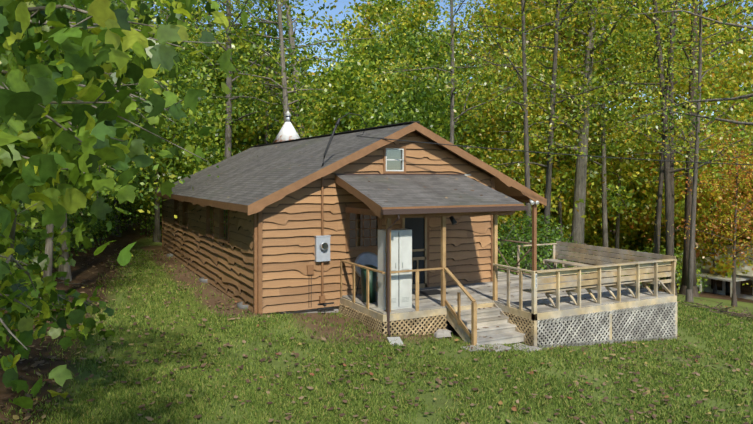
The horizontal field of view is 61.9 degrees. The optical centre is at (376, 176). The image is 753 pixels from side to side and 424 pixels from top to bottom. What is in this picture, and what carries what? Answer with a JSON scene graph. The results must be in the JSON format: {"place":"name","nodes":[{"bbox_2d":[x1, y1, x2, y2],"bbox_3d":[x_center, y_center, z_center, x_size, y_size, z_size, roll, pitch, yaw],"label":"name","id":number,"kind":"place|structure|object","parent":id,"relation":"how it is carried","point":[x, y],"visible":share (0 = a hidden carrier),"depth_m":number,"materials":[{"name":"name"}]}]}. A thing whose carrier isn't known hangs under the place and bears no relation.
{"place":"outdoors","nodes":[
{"label":"outdoors","id":0,"kind":"place"},
{"bbox_2d":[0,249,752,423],"bbox_3d":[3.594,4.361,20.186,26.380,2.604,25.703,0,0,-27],"label":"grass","id":1,"kind":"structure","parent":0,"point":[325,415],"depth_m":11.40,"materials":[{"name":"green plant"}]},
{"bbox_2d":[0,179,752,423],"bbox_3d":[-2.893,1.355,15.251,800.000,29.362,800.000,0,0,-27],"label":"ground","id":2,"kind":"structure","parent":0,"point":[80,274],"depth_m":12.49,"materials":[{"name":"green plant"}]},
{"bbox_2d":[0,230,31,286],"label":"bush","id":3,"kind":"object","parent":2,"relation":"on","point":[27,261],"visible":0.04,"depth_m":13.51,"materials":[{"name":"green plant"}]},
{"bbox_2d":[13,203,68,274],"bbox_3d":[-9.928,1.060,16.695,3.153,3.430,4.706,0,0,-27],"label":"bush","id":4,"kind":"object","parent":2,"relation":"on","point":[57,251],"visible":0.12,"depth_m":16.44,"materials":[{"name":"green plant"}]},
{"bbox_2d":[20,204,91,258],"bbox_3d":[-11.126,0.907,20.521,3.249,3.755,4.827,0,0,-27],"label":"bush","id":5,"kind":"object","parent":2,"relation":"on","point":[71,226],"visible":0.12,"depth_m":20.36,"materials":[{"name":"green plant"}]},
{"bbox_2d":[41,194,108,251],"bbox_3d":[-12.198,0.924,24.564,3.096,3.848,4.689,0,0,-27],"label":"bush","id":6,"kind":"object","parent":2,"relation":"on","point":[85,218],"visible":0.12,"depth_m":24.15,"materials":[{"name":"green plant"}]},
{"bbox_2d":[67,190,122,242],"bbox_3d":[-13.267,1.039,28.387,3.354,3.868,4.807,0,0,-27],"label":"bush","id":7,"kind":"object","parent":2,"relation":"on","point":[109,215],"visible":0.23,"depth_m":28.11,"materials":[{"name":"green plant"}]},
{"bbox_2d":[21,0,218,244],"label":"tree","id":8,"kind":"object","parent":2,"relation":"on","point":[145,181],"depth_m":22.39,"materials":[{"name":"green plant"}]},
{"bbox_2d":[90,181,154,234],"bbox_3d":[-13.998,1.338,32.705,5.282,3.555,4.367,0,0,-27],"label":"bush","id":9,"kind":"object","parent":2,"relation":"on","point":[131,220],"visible":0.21,"depth_m":32.09,"materials":[{"name":"green plant"}]},
{"bbox_2d":[77,27,169,236],"bbox_3d":[-13.481,-2.634,31.934,7.394,11.858,7.986,0,0,7],"label":"tree","id":10,"kind":"object","parent":2,"relation":"on","point":[118,227],"visible":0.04,"depth_m":31.76,"materials":[{"name":"green plant"}]},
{"bbox_2d":[0,0,247,408],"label":"tulip tree","id":11,"kind":"object","parent":2,"relation":"on","point":[57,100],"visible":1,"depth_m":4.17,"materials":[{"name":"green plant"}]},
{"bbox_2d":[106,116,150,203],"bbox_3d":[-15.959,-2.510,32.989,10.979,10.355,11.520,0,0,-8],"label":"tree","id":12,"kind":"object","parent":2,"relation":"on","point":[140,189],"depth_m":31.20,"materials":[{"name":"green plant"}]},
{"bbox_2d":[21,0,262,304],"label":"tree","id":13,"kind":"object","parent":2,"relation":"on","point":[49,247],"visible":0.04,"depth_m":15.99,"materials":[{"name":"green plant"}]},
{"bbox_2d":[40,3,252,237],"bbox_3d":[-13.407,-3.308,26.942,11.740,12.916,12.897,0,0,39],"label":"tree","id":14,"kind":"object","parent":2,"relation":"on","point":[182,104],"depth_m":28.17,"materials":[{"name":"green plant"}]},
{"bbox_2d":[140,188,161,239],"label":"bush","id":15,"kind":"object","parent":2,"relation":"on","point":[149,227],"visible":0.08,"depth_m":31.96,"materials":[{"name":"green plant"}]},
{"bbox_2d":[31,0,287,255],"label":"tree","id":16,"kind":"object","parent":2,"relation":"on","point":[172,176],"visible":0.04,"depth_m":12.59,"materials":[{"name":"green plant"}]},
{"bbox_2d":[40,0,311,280],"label":"tree","id":17,"kind":"object","parent":2,"relation":"on","point":[66,267],"visible":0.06,"depth_m":18.13,"materials":[{"name":"green plant"}]},
{"bbox_2d":[108,9,243,207],"bbox_3d":[-14.845,-3.667,37.808,13.430,13.293,10.041,0,0,-9],"label":"tree","id":18,"kind":"object","parent":2,"relation":"on","point":[196,144],"visible":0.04,"depth_m":38.99,"materials":[{"name":"green plant"}]},
{"bbox_2d":[119,18,250,241],"bbox_3d":[-10.553,-2.202,31.289,9.402,11.434,6.843,0,0,10],"label":"tree","id":19,"kind":"object","parent":2,"relation":"on","point":[190,130],"visible":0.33,"depth_m":30.46,"materials":[{"name":"green plant"}]},
{"bbox_2d":[122,0,249,187],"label":"tree","id":20,"kind":"object","parent":2,"relation":"on","point":[166,17],"depth_m":51.89,"materials":[{"name":"green plant"}]},
{"bbox_2d":[145,0,277,139],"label":"tree","id":21,"kind":"object","parent":2,"relation":"on","point":[200,11],"visible":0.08,"depth_m":51.43,"materials":[{"name":"green plant"}]},
{"bbox_2d":[173,40,283,173],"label":"tree","id":22,"kind":"object","parent":2,"relation":"on","point":[209,139],"visible":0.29,"depth_m":40.24,"materials":[{"name":"green plant"}]},
{"bbox_2d":[183,29,281,160],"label":"tree","id":23,"kind":"object","parent":2,"relation":"on","point":[240,137],"visible":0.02,"depth_m":46.38,"materials":[{"name":"green plant"}]},
{"bbox_2d":[152,0,342,159],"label":"tall tree","id":24,"kind":"object","parent":2,"relation":"on","point":[228,137],"visible":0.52,"depth_m":36.62,"materials":[{"name":"green plant"}]},
{"bbox_2d":[223,21,302,150],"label":"tree","id":25,"kind":"object","parent":2,"relation":"on","point":[255,141],"visible":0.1,"depth_m":55.37,"materials":[{"name":"green plant"}]},
{"bbox_2d":[198,0,334,143],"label":"tree","id":26,"kind":"object","parent":2,"relation":"on","point":[271,33],"visible":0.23,"depth_m":50.19,"materials":[{"name":"green plant"}]},
{"bbox_2d":[176,0,377,137],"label":"tree","id":27,"kind":"object","parent":2,"relation":"on","point":[291,41],"visible":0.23,"depth_m":45.26,"materials":[{"name":"green plant"}]},
{"bbox_2d":[269,81,313,128],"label":"tree","id":28,"kind":"object","parent":2,"relation":"on","point":[281,107],"depth_m":66.75,"materials":[{"name":"green plant"}]},
{"bbox_2d":[270,46,321,137],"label":"tree","id":29,"kind":"object","parent":2,"relation":"on","point":[307,62],"visible":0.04,"depth_m":59.95,"materials":[{"name":"green plant"}]},
{"bbox_2d":[163,0,457,122],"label":"tree","id":30,"kind":"object","parent":2,"relation":"on","point":[285,91],"visible":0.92,"depth_m":34.40,"materials":[{"name":"green plant"}]},
{"bbox_2d":[276,63,365,136],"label":"tree","id":31,"kind":"object","parent":2,"relation":"on","point":[315,105],"visible":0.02,"depth_m":52.02,"materials":[{"name":"green plant"}]},
{"bbox_2d":[250,48,416,141],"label":"tree","id":32,"kind":"object","parent":2,"relation":"on","point":[337,111],"visible":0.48,"depth_m":40.16,"materials":[{"name":"green plant"}]},
{"bbox_2d":[154,121,546,313],"bbox_3d":[-2.502,1.413,23.764,9.162,5.810,15.602,0,0,-27],"label":"cabin","id":33,"kind":"object","parent":2,"relation":"on","point":[261,260],"visible":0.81,"depth_m":17.18,"materials":[{"name":"brown wood"}]},
{"bbox_2d":[166,253,247,308],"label":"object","id":34,"kind":"structure","parent":33,"relation":"attached to","point":[239,304],"depth_m":19.97,"materials":[{"name":"metal"}]},
{"bbox_2d":[273,111,299,142],"bbox_3d":[-4.004,-1.902,28.389,1.400,2.440,1.400,0,0,-27],"label":"roof vent","id":35,"kind":"object","parent":33,"relation":"on","point":[287,131],"visible":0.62,"depth_m":28.06,"materials":[{"name":"white metal"}]},
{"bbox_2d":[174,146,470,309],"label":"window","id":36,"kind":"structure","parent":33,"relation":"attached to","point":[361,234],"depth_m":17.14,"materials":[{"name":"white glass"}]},
{"bbox_2d":[307,118,340,302],"bbox_3d":[-1.308,0.894,15.886,0.891,4.807,0.255,0,0,-27],"label":"electric meter","id":37,"kind":"object","parent":33,"relation":"attached to","point":[322,247],"visible":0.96,"depth_m":15.90,"materials":[{"name":"grey metal"}]},
{"bbox_2d":[340,113,752,164],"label":"service cable","id":38,"kind":"object","parent":37,"relation":"attached to","point":[533,151],"visible":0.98,"depth_m":17.16,"materials":[{"name":"black rubber"}]},
{"bbox_2d":[498,239,531,275],"bbox_3d":[1.739,2.487,24.785,0.078,1.010,13.274,0,0,-27],"label":"stick railing","id":39,"kind":"object","parent":33,"relation":"attached to","point":[511,270],"visible":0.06,"depth_m":19.63,"materials":[{"name":"wood"}]},
{"bbox_2d":[313,37,393,122],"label":"tree","id":40,"kind":"object","parent":2,"relation":"on","point":[381,47],"visible":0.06,"depth_m":58.86,"materials":[{"name":"green plant"}]},
{"bbox_2d":[304,0,413,99],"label":"tree","id":41,"kind":"object","parent":2,"relation":"on","point":[349,23],"visible":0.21,"depth_m":68.26,"materials":[{"name":"green plant"}]},
{"bbox_2d":[0,143,752,423],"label":"fallen leaves","id":42,"kind":"object","parent":2,"relation":"on","point":[91,375],"visible":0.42,"depth_m":11.51,"materials":[{"name":"brown plant"}]},
{"bbox_2d":[308,0,456,69],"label":"tree","id":43,"kind":"object","parent":2,"relation":"on","point":[382,5],"visible":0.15,"depth_m":63.92,"materials":[{"name":"green plant"}]},
{"bbox_2d":[310,51,464,137],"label":"tree","id":44,"kind":"object","parent":2,"relation":"on","point":[381,77],"visible":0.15,"depth_m":46.55,"materials":[{"name":"green plant"}]},
{"bbox_2d":[318,66,522,156],"bbox_3d":[2.422,-0.737,36.329,11.945,10.788,10.558,0,0,-27],"label":"tree","id":45,"kind":"object","parent":2,"relation":"on","point":[424,103],"visible":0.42,"depth_m":34.52,"materials":[{"name":"green plant"}]},
{"bbox_2d":[353,0,487,92],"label":"tree","id":46,"kind":"object","parent":2,"relation":"on","point":[419,12],"visible":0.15,"depth_m":58.00,"materials":[{"name":"green plant"}]},
{"bbox_2d":[393,48,457,130],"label":"tree","id":47,"kind":"object","parent":2,"relation":"on","point":[402,55],"depth_m":53.03,"materials":[{"name":"green plant"}]},
{"bbox_2d":[434,329,451,338],"bbox_3d":[1.532,3.617,14.428,0.465,0.250,0.281,0,0,-27],"label":"rock","id":48,"kind":"object","parent":2,"relation":"on","point":[441,333],"visible":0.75,"depth_m":14.33,"materials":[{"name":"stone"}]},
{"bbox_2d":[316,19,574,149],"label":"tree","id":49,"kind":"object","parent":2,"relation":"on","point":[421,53],"visible":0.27,"depth_m":42.80,"materials":[{"name":"green plant"}]},
{"bbox_2d":[331,0,577,160],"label":"tall tree","id":50,"kind":"object","parent":2,"relation":"on","point":[452,90],"visible":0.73,"depth_m":29.63,"materials":[{"name":"green plant"}]},
{"bbox_2d":[446,51,474,93],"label":"tree","id":51,"kind":"object","parent":2,"relation":"on","point":[455,71],"depth_m":83.42,"materials":[{"name":"green plant"}]},
{"bbox_2d":[447,46,499,127],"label":"tree","id":52,"kind":"object","parent":2,"relation":"on","point":[470,76],"visible":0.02,"depth_m":79.41,"materials":[{"name":"green plant"}]},
{"bbox_2d":[448,91,507,149],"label":"tree","id":53,"kind":"object","parent":2,"relation":"on","point":[464,138],"visible":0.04,"depth_m":47.18,"materials":[{"name":"green plant"}]},
{"bbox_2d":[456,84,503,113],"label":"tree","id":54,"kind":"object","parent":2,"relation":"on","point":[482,94],"depth_m":56.24,"materials":[{"name":"green plant"}]},
{"bbox_2d":[463,343,541,351],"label":"paving stones","id":55,"kind":"object","parent":2,"relation":"on","point":[531,348],"visible":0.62,"depth_m":13.86,"materials":[{"name":"grey stone"}]},
{"bbox_2d":[347,0,663,255],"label":"tall tree","id":56,"kind":"object","parent":2,"relation":"on","point":[526,119],"visible":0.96,"depth_m":29.19,"materials":[{"name":"green plant"}]},
{"bbox_2d":[335,174,676,346],"bbox_3d":[3.249,2.093,16.571,8.236,4.355,4.536,0,0,-27],"label":"porch","id":57,"kind":"object","parent":2,"relation":"on","point":[411,197],"visible":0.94,"depth_m":15.24,"materials":[{"name":"brown wood"}]},
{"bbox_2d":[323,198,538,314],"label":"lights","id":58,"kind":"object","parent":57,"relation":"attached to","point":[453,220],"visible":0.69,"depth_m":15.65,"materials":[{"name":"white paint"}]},
{"bbox_2d":[454,0,559,249],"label":"tree","id":59,"kind":"object","parent":2,"relation":"on","point":[530,42],"depth_m":58.83,"materials":[{"name":"green plant"}]},
{"bbox_2d":[338,302,676,347],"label":"lattice skirts","id":60,"kind":"object","parent":2,"relation":"on","point":[580,317],"visible":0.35,"depth_m":14.98,"materials":[{"name":"grey wood"}]},
{"bbox_2d":[342,298,672,345],"bbox_3d":[3.295,4.043,16.594,7.800,1.550,4.390,0,0,-27],"label":"under deck shade","id":61,"kind":"object","parent":2,"relation":"on","point":[449,327],"visible":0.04,"depth_m":14.97,"materials":[{"name":"beige wood"}]},
{"bbox_2d":[342,271,673,345],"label":"deck floor","id":62,"kind":"structure","parent":2,"relation":"on","point":[504,332],"depth_m":15.50,"materials":[{"name":"grey wood"}]},
{"bbox_2d":[355,252,377,302],"bbox_3d":[-0.259,2.502,15.863,0.685,1.137,1.213,0,0,8],"label":"barbecue grill","id":63,"kind":"object","parent":62,"relation":"on","point":[368,259],"visible":0.71,"depth_m":15.39,"materials":[{"name":"green"}]},
{"bbox_2d":[378,229,411,309],"bbox_3d":[0.440,2.153,14.711,0.720,1.830,0.400,0,0,-27],"label":"storage cabinet","id":64,"kind":"object","parent":62,"relation":"on","point":[401,259],"visible":0.67,"depth_m":14.57,"materials":[{"name":"white metal"}]},
{"bbox_2d":[461,122,560,246],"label":"tree","id":65,"kind":"object","parent":2,"relation":"on","point":[478,134],"visible":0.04,"depth_m":42.30,"materials":[{"name":"green plant"}]},
{"bbox_2d":[498,218,531,273],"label":"bush","id":66,"kind":"object","parent":2,"relation":"on","point":[505,252],"visible":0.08,"depth_m":22.93,"materials":[{"name":"green plant"}]},
{"bbox_2d":[393,0,640,255],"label":"tree","id":67,"kind":"object","parent":2,"relation":"on","point":[499,9],"visible":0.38,"depth_m":37.16,"materials":[{"name":"green plant"}]},
{"bbox_2d":[498,210,582,270],"bbox_3d":[6.611,2.930,26.607,4.810,3.224,4.179,0,0,-27],"label":"bush","id":68,"kind":"object","parent":2,"relation":"on","point":[557,229],"visible":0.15,"depth_m":26.22,"materials":[{"name":"green plant"}]},
{"bbox_2d":[498,212,587,274],"bbox_3d":[5.962,2.867,23.840,4.275,3.071,3.738,0,0,-27],"label":"bush","id":69,"kind":"object","parent":2,"relation":"on","point":[543,241],"visible":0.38,"depth_m":23.41,"materials":[{"name":"green plant"}]},
{"bbox_2d":[487,0,628,185],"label":"tree","id":70,"kind":"object","parent":2,"relation":"on","point":[552,54],"visible":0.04,"depth_m":55.42,"materials":[{"name":"green plant"}]},
{"bbox_2d":[413,0,717,273],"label":"tree","id":71,"kind":"object","parent":2,"relation":"on","point":[578,221],"visible":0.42,"depth_m":35.33,"materials":[{"name":"green plant"}]},
{"bbox_2d":[519,131,611,255],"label":"tree","id":72,"kind":"object","parent":2,"relation":"on","point":[566,219],"visible":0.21,"depth_m":46.66,"materials":[{"name":"green plant"}]},
{"bbox_2d":[415,0,751,269],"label":"tall tree","id":73,"kind":"object","parent":2,"relation":"on","point":[548,166],"visible":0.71,"depth_m":31.44,"materials":[{"name":"green plant"}]},
{"bbox_2d":[462,0,723,268],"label":"tree","id":74,"kind":"object","parent":2,"relation":"on","point":[572,132],"visible":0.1,"depth_m":43.57,"materials":[{"name":"green plant"}]},
{"bbox_2d":[436,0,752,177],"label":"tall tree","id":75,"kind":"object","parent":2,"relation":"on","point":[735,99],"visible":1,"depth_m":19.40,"materials":[{"name":"green plant"}]},
{"bbox_2d":[584,162,622,254],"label":"tree","id":76,"kind":"object","parent":2,"relation":"on","point":[590,233],"visible":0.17,"depth_m":69.25,"materials":[{"name":"green plant"}]},
{"bbox_2d":[490,0,741,277],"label":"tree","id":77,"kind":"object","parent":2,"relation":"on","point":[607,149],"visible":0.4,"depth_m":39.27,"materials":[{"name":"green plant"}]},
{"bbox_2d":[479,0,752,291],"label":"tall tree","id":78,"kind":"object","parent":2,"relation":"on","point":[672,83],"visible":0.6,"depth_m":31.71,"materials":[{"name":"green plant"}]},
{"bbox_2d":[585,147,655,262],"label":"tree","id":79,"kind":"object","parent":2,"relation":"on","point":[611,225],"visible":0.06,"depth_m":62.54,"materials":[{"name":"green plant"}]},
{"bbox_2d":[501,0,752,263],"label":"tree","id":80,"kind":"object","parent":2,"relation":"on","point":[621,170],"visible":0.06,"depth_m":48.15,"materials":[{"name":"green plant"}]},
{"bbox_2d":[558,0,722,290],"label":"tall tree","id":81,"kind":"object","parent":2,"relation":"on","point":[658,214],"visible":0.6,"depth_m":32.12,"materials":[{"name":"green plant"}]},
{"bbox_2d":[531,0,752,295],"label":"tall tree","id":82,"kind":"object","parent":2,"relation":"on","point":[668,206],"visible":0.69,"depth_m":30.74,"materials":[{"name":"green plant"}]},
{"bbox_2d":[592,170,698,259],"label":"tree","id":83,"kind":"object","parent":2,"relation":"on","point":[634,239],"visible":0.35,"depth_m":55.71,"materials":[{"name":"green plant"}]},
{"bbox_2d":[558,0,752,303],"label":"tall tree","id":84,"kind":"object","parent":2,"relation":"on","point":[689,288],"visible":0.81,"depth_m":26.45,"materials":[{"name":"green plant"}]},
{"bbox_2d":[568,0,752,285],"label":"tree","id":85,"kind":"object","parent":2,"relation":"on","point":[678,209],"visible":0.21,"depth_m":39.59,"materials":[{"name":"green plant"}]},
{"bbox_2d":[571,0,752,296],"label":"tall tree","id":86,"kind":"object","parent":2,"relation":"on","point":[687,214],"visible":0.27,"depth_m":35.69,"materials":[{"name":"green plant"}]},
{"bbox_2d":[616,243,710,292],"bbox_3d":[18.055,5.660,40.030,6.225,3.228,5.223,0,0,-27],"label":"bush","id":87,"kind":"object","parent":2,"relation":"on","point":[678,269],"visible":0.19,"depth_m":39.56,"materials":[{"name":"green plant"}]},
{"bbox_2d":[579,7,752,282],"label":"tree","id":88,"kind":"object","parent":2,"relation":"on","point":[641,219],"visible":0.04,"depth_m":51.24,"materials":[{"name":"green plant"}]},
{"bbox_2d":[647,143,695,254],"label":"tree","id":89,"kind":"object","parent":2,"relation":"on","point":[681,240],"depth_m":62.33,"materials":[{"name":"green plant"}]},
{"bbox_2d":[632,114,752,306],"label":"red maple tree","id":90,"kind":"object","parent":2,"relation":"on","point":[736,216],"visible":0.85,"depth_m":29.88,"materials":[{"name":"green plant"}]},
{"bbox_2d":[639,0,752,229],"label":"tree","id":91,"kind":"object","parent":2,"relation":"on","point":[713,12],"visible":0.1,"depth_m":53.81,"materials":[{"name":"green plant"}]},
{"bbox_2d":[679,222,713,253],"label":"tree","id":92,"kind":"object","parent":2,"relation":"on","point":[699,232],"depth_m":72.00,"materials":[{"name":"green plant"}]},
{"bbox_2d":[644,124,752,293],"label":"tree","id":93,"kind":"object","parent":2,"relation":"on","point":[722,267],"visible":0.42,"depth_m":46.07,"materials":[{"name":"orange plant"}]},
{"bbox_2d":[651,0,752,167],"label":"tree","id":94,"kind":"object","parent":2,"relation":"on","point":[749,88],"visible":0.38,"depth_m":35.30,"materials":[{"name":"green plant"}]},
{"bbox_2d":[675,242,752,299],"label":"neighbour house","id":95,"kind":"structure","parent":2,"relation":"on","point":[724,287],"depth_m":46.50,"materials":[{"name":"beige"}]},
{"bbox_2d":[678,300,752,319],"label":"brush pile twigs","id":96,"kind":"object","parent":2,"relation":"on","point":[741,314],"visible":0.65,"depth_m":21.35,"materials":[{"name":"brown wood"}]},
{"bbox_2d":[682,61,751,234],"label":"tree","id":97,"kind":"object","parent":2,"relation":"on","point":[735,129],"depth_m":66.55,"materials":[{"name":"green plant"}]},
{"bbox_2d":[695,173,752,246],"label":"tree","id":98,"kind":"object","parent":2,"relation":"on","point":[745,238],"visible":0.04,"depth_m":51.04,"materials":[{"name":"orange plant"}]},
{"bbox_2d":[696,155,752,247],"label":"tree","id":99,"kind":"object","parent":2,"relation":"on","point":[747,215],"visible":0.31,"depth_m":46.25,"materials":[{"name":"orange plant"}]},
{"bbox_2d":[700,1,752,152],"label":"tree","id":100,"kind":"object","parent":2,"relation":"on","point":[750,53],"visible":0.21,"depth_m":41.11,"materials":[{"name":"green plant"}]},
{"bbox_2d":[147,0,752,134],"label":"sky","id":101,"kind":"structure","parent":0,"point":[340,4],"materials":[{"name":"blue"}]}
]}

